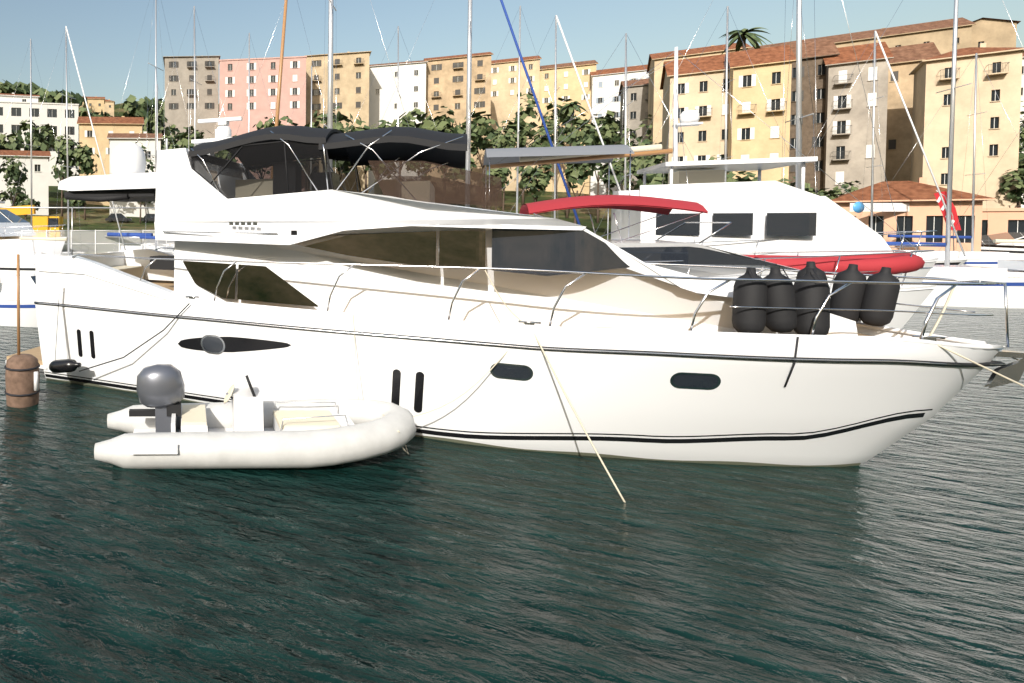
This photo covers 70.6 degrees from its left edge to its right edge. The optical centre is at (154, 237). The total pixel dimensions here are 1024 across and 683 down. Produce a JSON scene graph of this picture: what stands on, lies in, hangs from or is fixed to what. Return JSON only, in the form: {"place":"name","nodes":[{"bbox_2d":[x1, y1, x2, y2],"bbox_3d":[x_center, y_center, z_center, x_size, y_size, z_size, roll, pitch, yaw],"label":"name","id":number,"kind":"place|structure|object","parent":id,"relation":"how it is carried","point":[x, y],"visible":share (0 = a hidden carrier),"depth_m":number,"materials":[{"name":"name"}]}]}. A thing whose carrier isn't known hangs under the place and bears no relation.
{"place":"outdoors","nodes":[
{"label":"outdoors","id":0,"kind":"place"},
{"bbox_2d":[0,283,1023,682],"bbox_3d":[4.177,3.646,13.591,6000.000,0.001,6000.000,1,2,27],"label":"harbour water","id":1,"kind":"structure","parent":0,"point":[448,561],"depth_m":6.94,"materials":[{"name":"teal liquid"}]},
{"bbox_2d":[0,273,37,326],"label":"day boat","id":2,"kind":"object","parent":1,"relation":"on","point":[8,307],"visible":0.23,"depth_m":22.54,"materials":[{"name":"white"}]},
{"bbox_2d":[4,254,40,407],"bbox_3d":[-2.920,2.260,13.010,0.773,3.800,0.773,0,2,-18],"label":"buoy","id":3,"kind":"object","parent":1,"relation":"in","point":[22,380],"visible":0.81,"depth_m":12.76,"materials":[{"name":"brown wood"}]},
{"bbox_2d":[0,201,66,262],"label":"motor yacht","id":4,"kind":"object","parent":1,"relation":"on","point":[10,249],"visible":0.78,"depth_m":41.68,"materials":[{"name":"white"}]},
{"bbox_2d":[1,39,84,254],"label":"sailing yacht","id":5,"kind":"object","parent":1,"relation":"on","point":[65,253],"visible":0.15,"depth_m":50.08,"materials":[{"name":"white metal"}]},
{"bbox_2d":[0,26,125,282],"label":"sailing yacht","id":6,"kind":"object","parent":1,"relation":"on","point":[27,263],"visible":0.26,"depth_m":37.95,"materials":[{"name":"white"}]},
{"bbox_2d":[80,0,193,252],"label":"sailing yacht","id":7,"kind":"object","parent":1,"relation":"on","point":[124,235],"visible":0.08,"depth_m":42.40,"materials":[{"name":"white metal"}]},
{"bbox_2d":[104,84,174,251],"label":"sailing yacht","id":8,"kind":"object","parent":1,"relation":"on","point":[131,247],"visible":0.06,"depth_m":53.53,"materials":[{"name":"white"}]},
{"bbox_2d":[113,6,225,254],"bbox_3d":[1.992,-6.208,40.293,12.000,18.902,3.600,1,2,27],"label":"sailing yacht","id":9,"kind":"object","parent":1,"relation":"on","point":[150,237],"visible":0.06,"depth_m":39.78,"materials":[{"name":"white"}]},
{"bbox_2d":[170,33,274,251],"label":"sailing yacht","id":10,"kind":"object","parent":1,"relation":"on","point":[248,88],"depth_m":45.33,"materials":[{"name":"white metal"}]},
{"bbox_2d":[94,364,415,468],"bbox_3d":[1.784,3.084,10.345,5.470,1.766,2.231,-1,1,3],"label":"inflatable dinghy","id":11,"kind":"object","parent":1,"relation":"on","point":[162,426],"visible":1,"depth_m":9.68,"materials":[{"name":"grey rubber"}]},
{"bbox_2d":[275,0,326,125],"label":"sailboat","id":12,"kind":"object","parent":1,"relation":"on","point":[280,68],"visible":0.02,"depth_m":35.03,"materials":[{"name":"brown wood"}]},
{"bbox_2d":[289,66,323,126],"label":"sailing yacht","id":13,"kind":"object","parent":1,"relation":"on","point":[311,95],"visible":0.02,"depth_m":51.02,"materials":[{"name":"white metal"}]},
{"bbox_2d":[237,0,408,131],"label":"sailing yacht","id":14,"kind":"object","parent":1,"relation":"on","point":[329,125],"visible":0.02,"depth_m":29.83,"materials":[{"name":"white metal"}]},
{"bbox_2d":[350,26,435,130],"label":"sailing yacht","id":15,"kind":"object","parent":1,"relation":"on","point":[398,94],"visible":0.04,"depth_m":40.74,"materials":[{"name":"white"}]},
{"bbox_2d":[359,0,580,224],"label":"sailing yacht","id":16,"kind":"object","parent":1,"relation":"on","point":[468,98],"visible":0.06,"depth_m":31.75,"materials":[{"name":"white metal"}]},
{"bbox_2d":[463,6,566,212],"bbox_3d":[23.838,-6.209,40.321,12.000,18.902,3.600,1,2,27],"label":"sailing yacht","id":17,"kind":"object","parent":1,"relation":"on","point":[520,9],"visible":0.03,"depth_m":39.76,"materials":[{"name":"white metal"}]},
{"bbox_2d":[7,113,1023,501],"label":"motor yacht","id":18,"kind":"object","parent":1,"relation":"on","point":[433,291],"visible":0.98,"depth_m":10.69,"materials":[{"name":"white plastic"}]},
{"bbox_2d":[482,15,620,217],"bbox_3d":[23.779,-5.109,36.284,11.000,16.915,3.300,1,2,27],"label":"sailing yacht","id":19,"kind":"object","parent":1,"relation":"on","point":[583,90],"visible":0.07,"depth_m":35.66,"materials":[{"name":"white"}]},
{"bbox_2d":[511,33,693,209],"bbox_3d":[23.214,-3.447,30.362,12.000,13.903,3.600,1,2,27],"label":"sailing yacht","id":20,"kind":"object","parent":1,"relation":"on","point":[626,84],"visible":0.05,"depth_m":29.86,"materials":[{"name":"white"}]},
{"bbox_2d":[602,6,795,236],"bbox_3d":[37.921,-6.209,40.330,13.000,18.902,3.900,1,2,27],"label":"sailing yacht","id":21,"kind":"object","parent":1,"relation":"on","point":[726,83],"visible":0.06,"depth_m":39.76,"materials":[{"name":"white"}]},
{"bbox_2d":[483,47,938,281],"bbox_3d":[17.398,-1.513,21.472,15.100,10.501,5.011,1,2,27],"label":"trawler yacht","id":22,"kind":"object","parent":1,"relation":"on","point":[768,216],"visible":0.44,"depth_m":18.84,"materials":[{"name":"white plastic"}]},
{"bbox_2d":[519,195,936,328],"bbox_3d":[11.387,1.315,17.228,15.400,5.070,4.300,1,2,27],"label":"cruiser","id":23,"kind":"object","parent":1,"relation":"on","point":[898,262],"visible":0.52,"depth_m":14.41,"materials":[{"name":"red"}]},
{"bbox_2d":[595,0,903,249],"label":"sailing yacht","id":24,"kind":"object","parent":1,"relation":"on","point":[799,116],"visible":0.03,"depth_m":24.91,"materials":[{"name":"white metal"}]},
{"bbox_2d":[791,31,968,264],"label":"sailing yacht","id":25,"kind":"object","parent":1,"relation":"on","point":[940,261],"visible":0.1,"depth_m":41.44,"materials":[{"name":"white"}]},
{"bbox_2d":[794,0,1023,308],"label":"sailing yacht","id":26,"kind":"object","parent":1,"relation":"on","point":[986,296],"visible":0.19,"depth_m":28.05,"materials":[{"name":"white"}]},
{"bbox_2d":[865,53,1023,267],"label":"sailing yacht","id":27,"kind":"object","parent":1,"relation":"on","point":[985,258],"visible":0.3,"depth_m":43.78,"materials":[{"name":"white"}]},
{"bbox_2d":[934,125,1023,273],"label":"sailing yacht","id":28,"kind":"object","parent":1,"relation":"on","point":[1013,266],"visible":0.05,"depth_m":33.36,"materials":[{"name":"white"}]},
{"bbox_2d":[981,232,1023,256],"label":"express cruiser","id":29,"kind":"object","parent":1,"relation":"on","point":[1013,252],"visible":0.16,"depth_m":52.83,"materials":[{"name":"white"}]},
{"bbox_2d":[0,17,1023,254],"bbox_3d":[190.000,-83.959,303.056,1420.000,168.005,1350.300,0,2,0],"label":"buildings","id":30,"kind":"structure","parent":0,"point":[919,56],"depth_m":91.32,"materials":[{"name":"paint"}]},
{"bbox_2d":[0,0,1023,103],"label":"sky","id":31,"kind":"structure","parent":0,"point":[104,35],"materials":[{"name":"blue"}]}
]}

